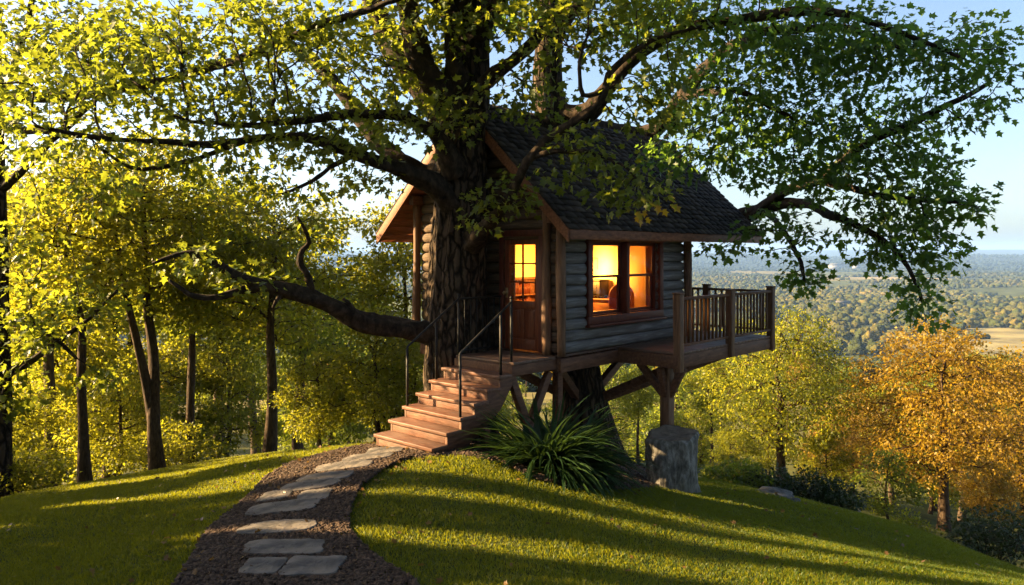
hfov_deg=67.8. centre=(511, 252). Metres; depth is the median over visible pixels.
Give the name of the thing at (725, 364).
tree
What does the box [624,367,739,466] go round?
tree
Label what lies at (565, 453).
strap leaf plant
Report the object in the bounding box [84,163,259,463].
tree
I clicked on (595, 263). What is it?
wall picture
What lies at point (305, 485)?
flagstone
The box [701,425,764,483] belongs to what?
tree
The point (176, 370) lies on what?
tree
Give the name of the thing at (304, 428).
bush
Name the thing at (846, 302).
building
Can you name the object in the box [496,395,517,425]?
tree
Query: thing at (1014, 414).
tree
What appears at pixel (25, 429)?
tree
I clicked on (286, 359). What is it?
tree
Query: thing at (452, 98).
great tree
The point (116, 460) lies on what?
tree
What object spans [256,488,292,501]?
flagstone
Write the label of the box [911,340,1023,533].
tree
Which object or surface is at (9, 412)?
edge tree
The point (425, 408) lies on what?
stairs
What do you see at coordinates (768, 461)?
tree
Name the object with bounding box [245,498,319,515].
flagstone
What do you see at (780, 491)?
rock
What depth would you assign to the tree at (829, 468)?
20.81 m
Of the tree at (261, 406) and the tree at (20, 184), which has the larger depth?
the tree at (261, 406)
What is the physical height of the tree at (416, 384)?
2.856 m
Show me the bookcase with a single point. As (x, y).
(529, 291)
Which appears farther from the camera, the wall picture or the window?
the wall picture
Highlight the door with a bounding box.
[502,240,537,350]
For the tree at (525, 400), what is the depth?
68.60 m
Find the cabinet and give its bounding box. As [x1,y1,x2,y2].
[593,297,608,310]
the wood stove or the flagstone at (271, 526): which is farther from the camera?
the wood stove
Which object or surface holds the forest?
on the ground at (1006, 337)
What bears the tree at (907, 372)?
on the ground at (1006, 337)
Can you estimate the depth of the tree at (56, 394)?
23.56 m
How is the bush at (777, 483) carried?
on the ground at (1006, 337)
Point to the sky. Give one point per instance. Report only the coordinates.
(1001, 159)
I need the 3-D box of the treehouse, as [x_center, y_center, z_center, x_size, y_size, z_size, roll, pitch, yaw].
[1.395,0.728,14.390,5.336,6.546,7.212,0,0,43]
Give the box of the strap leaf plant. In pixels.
[453,391,666,500]
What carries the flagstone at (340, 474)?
on the path
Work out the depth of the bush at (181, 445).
16.84 m
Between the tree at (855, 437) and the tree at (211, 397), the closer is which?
the tree at (855, 437)
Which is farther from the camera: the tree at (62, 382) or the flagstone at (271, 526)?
the tree at (62, 382)
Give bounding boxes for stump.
[645,425,701,493]
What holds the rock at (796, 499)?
on the ground at (1006, 337)
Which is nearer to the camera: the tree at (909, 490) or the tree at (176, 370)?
the tree at (909, 490)
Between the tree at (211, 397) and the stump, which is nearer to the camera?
the stump
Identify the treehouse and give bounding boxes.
[375,104,775,442]
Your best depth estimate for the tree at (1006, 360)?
95.54 m
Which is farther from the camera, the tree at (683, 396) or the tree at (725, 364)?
the tree at (725, 364)
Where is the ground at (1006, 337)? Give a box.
[0,249,1023,584]
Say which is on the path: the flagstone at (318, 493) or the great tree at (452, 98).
the flagstone at (318, 493)
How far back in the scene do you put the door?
12.06 m
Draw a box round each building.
[828,263,844,267]
[835,300,851,304]
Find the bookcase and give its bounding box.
[515,277,534,300]
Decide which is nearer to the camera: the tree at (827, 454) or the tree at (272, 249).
the tree at (272, 249)
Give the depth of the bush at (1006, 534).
14.71 m
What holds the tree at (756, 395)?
on the ground at (1006, 337)
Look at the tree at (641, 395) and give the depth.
25.70 m
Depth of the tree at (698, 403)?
24.01 m
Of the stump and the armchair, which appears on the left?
the armchair
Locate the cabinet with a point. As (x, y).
(600, 304)
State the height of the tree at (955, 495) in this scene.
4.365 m
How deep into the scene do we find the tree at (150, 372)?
15.64 m
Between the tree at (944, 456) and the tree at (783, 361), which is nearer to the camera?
the tree at (944, 456)
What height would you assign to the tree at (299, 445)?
9.604 m
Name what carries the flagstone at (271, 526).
on the path
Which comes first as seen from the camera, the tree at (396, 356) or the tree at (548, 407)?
the tree at (396, 356)
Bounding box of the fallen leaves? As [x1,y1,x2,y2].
[7,441,999,584]
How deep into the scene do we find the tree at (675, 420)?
23.14 m
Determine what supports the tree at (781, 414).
on the ground at (1006, 337)
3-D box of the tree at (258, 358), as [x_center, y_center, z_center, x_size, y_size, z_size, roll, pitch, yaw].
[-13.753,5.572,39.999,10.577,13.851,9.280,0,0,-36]
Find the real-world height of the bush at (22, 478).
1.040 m
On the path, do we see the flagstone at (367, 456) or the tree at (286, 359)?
the flagstone at (367, 456)
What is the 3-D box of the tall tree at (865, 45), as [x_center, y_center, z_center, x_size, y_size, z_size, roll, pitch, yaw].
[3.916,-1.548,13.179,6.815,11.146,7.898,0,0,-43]
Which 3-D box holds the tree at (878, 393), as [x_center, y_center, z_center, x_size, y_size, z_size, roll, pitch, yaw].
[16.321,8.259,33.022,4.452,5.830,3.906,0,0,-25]
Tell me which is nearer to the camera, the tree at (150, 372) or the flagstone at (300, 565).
the flagstone at (300, 565)
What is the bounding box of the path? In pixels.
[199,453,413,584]
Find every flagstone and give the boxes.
[236,519,316,534]
[238,557,287,575]
[243,538,324,555]
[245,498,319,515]
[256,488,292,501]
[278,555,346,576]
[280,477,340,490]
[296,470,353,481]
[297,488,332,498]
[315,459,373,471]
[342,452,394,460]
[366,446,404,452]
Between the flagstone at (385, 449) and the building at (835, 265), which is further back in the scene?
the building at (835, 265)
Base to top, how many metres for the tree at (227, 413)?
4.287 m
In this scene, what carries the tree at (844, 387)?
on the ground at (1006, 337)
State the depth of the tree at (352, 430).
31.53 m
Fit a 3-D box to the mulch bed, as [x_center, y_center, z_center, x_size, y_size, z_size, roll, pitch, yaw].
[0.185,3.272,12.044,4.830,1.462,5.950,0,0,0]
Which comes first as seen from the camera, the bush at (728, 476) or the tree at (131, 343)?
the bush at (728, 476)
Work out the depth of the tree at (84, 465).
14.34 m
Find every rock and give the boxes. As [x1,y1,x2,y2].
[756,486,793,497]
[787,498,800,501]
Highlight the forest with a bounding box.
[10,253,1023,409]
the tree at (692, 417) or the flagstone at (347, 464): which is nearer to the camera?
the flagstone at (347, 464)
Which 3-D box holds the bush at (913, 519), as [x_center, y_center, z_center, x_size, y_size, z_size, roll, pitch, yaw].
[7.871,5.522,15.133,1.221,0.856,1.077,0,0,-32]
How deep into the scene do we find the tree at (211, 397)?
86.77 m
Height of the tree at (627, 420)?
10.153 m
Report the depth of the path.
7.09 m
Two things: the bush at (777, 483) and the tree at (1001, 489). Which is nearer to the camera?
the bush at (777, 483)
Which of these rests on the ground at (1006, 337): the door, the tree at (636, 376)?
the tree at (636, 376)
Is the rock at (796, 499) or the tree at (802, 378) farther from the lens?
the tree at (802, 378)
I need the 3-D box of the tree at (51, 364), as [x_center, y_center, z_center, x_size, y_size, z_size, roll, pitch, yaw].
[-12.320,2.271,20.155,6.739,8.824,5.912,0,0,27]
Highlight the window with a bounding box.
[584,239,666,327]
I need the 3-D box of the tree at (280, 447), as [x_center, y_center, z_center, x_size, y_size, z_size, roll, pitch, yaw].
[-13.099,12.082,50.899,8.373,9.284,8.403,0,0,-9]
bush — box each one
[0,444,81,494]
[125,416,231,470]
[268,343,370,446]
[697,455,775,487]
[739,462,812,496]
[771,464,841,505]
[807,475,874,511]
[885,507,943,534]
[936,503,1023,567]
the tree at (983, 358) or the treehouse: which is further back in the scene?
the tree at (983, 358)
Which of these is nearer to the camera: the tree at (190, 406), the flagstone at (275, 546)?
the flagstone at (275, 546)
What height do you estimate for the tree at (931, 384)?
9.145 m
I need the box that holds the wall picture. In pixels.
[593,258,597,268]
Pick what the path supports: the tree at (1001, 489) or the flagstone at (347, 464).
the flagstone at (347, 464)
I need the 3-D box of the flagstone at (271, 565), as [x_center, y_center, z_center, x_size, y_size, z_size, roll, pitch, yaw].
[-2.047,2.616,6.261,0.340,0.143,0.392,0,0,0]
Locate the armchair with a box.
[609,285,633,309]
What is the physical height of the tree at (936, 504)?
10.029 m
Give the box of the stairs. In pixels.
[374,294,512,452]
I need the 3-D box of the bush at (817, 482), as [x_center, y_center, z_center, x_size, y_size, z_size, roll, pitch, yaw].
[5.657,4.534,14.602,1.362,0.943,1.166,0,0,0]
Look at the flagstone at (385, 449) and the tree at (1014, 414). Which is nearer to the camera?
the flagstone at (385, 449)
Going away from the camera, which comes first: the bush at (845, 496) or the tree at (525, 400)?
the bush at (845, 496)
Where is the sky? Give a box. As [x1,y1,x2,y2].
[0,0,1023,251]
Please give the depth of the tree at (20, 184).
31.84 m
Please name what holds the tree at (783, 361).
on the ground at (1006, 337)
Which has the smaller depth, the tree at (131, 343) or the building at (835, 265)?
the tree at (131, 343)
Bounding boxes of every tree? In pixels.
[0,0,401,497]
[0,0,730,443]
[7,139,189,482]
[7,167,75,428]
[7,169,188,487]
[10,154,182,478]
[11,318,140,484]
[12,322,146,484]
[12,379,77,493]
[21,124,247,469]
[51,354,182,479]
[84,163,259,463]
[90,332,228,464]
[106,206,316,457]
[158,170,394,452]
[158,227,327,453]
[168,338,291,461]
[183,343,264,424]
[196,209,399,449]
[247,284,394,450]
[259,369,372,450]
[260,365,293,412]
[265,353,292,380]
[305,298,423,441]
[333,184,423,389]
[353,337,424,436]
[492,0,1023,462]
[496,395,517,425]
[504,382,532,431]
[542,400,551,426]
[547,364,659,459]
[609,364,659,462]
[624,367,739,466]
[625,364,646,406]
[648,414,682,430]
[659,385,693,408]
[674,394,743,467]
[681,360,739,466]
[685,366,712,411]
[694,304,869,482]
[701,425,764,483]
[705,358,737,374]
[731,368,791,456]
[733,401,808,475]
[756,350,787,381]
[785,355,820,418]
[787,364,871,429]
[791,424,862,490]
[792,409,867,490]
[801,390,911,493]
[828,314,1023,532]
[846,447,927,519]
[848,380,929,504]
[865,367,992,510]
[878,410,982,514]
[883,358,929,389]
[902,356,1023,519]
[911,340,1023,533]
[950,349,998,398]
[951,454,1023,532]
[989,353,1014,414]
[993,394,1023,480]
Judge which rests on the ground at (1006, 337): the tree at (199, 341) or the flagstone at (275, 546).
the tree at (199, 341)
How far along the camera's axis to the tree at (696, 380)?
91.92 m
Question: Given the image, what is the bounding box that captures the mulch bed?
[413,445,657,490]
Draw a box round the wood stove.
[593,279,609,298]
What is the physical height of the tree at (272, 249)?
6.790 m
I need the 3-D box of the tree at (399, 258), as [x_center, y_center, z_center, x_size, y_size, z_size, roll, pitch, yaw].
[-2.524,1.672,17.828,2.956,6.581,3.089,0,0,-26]
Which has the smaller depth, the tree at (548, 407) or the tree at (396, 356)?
the tree at (396, 356)

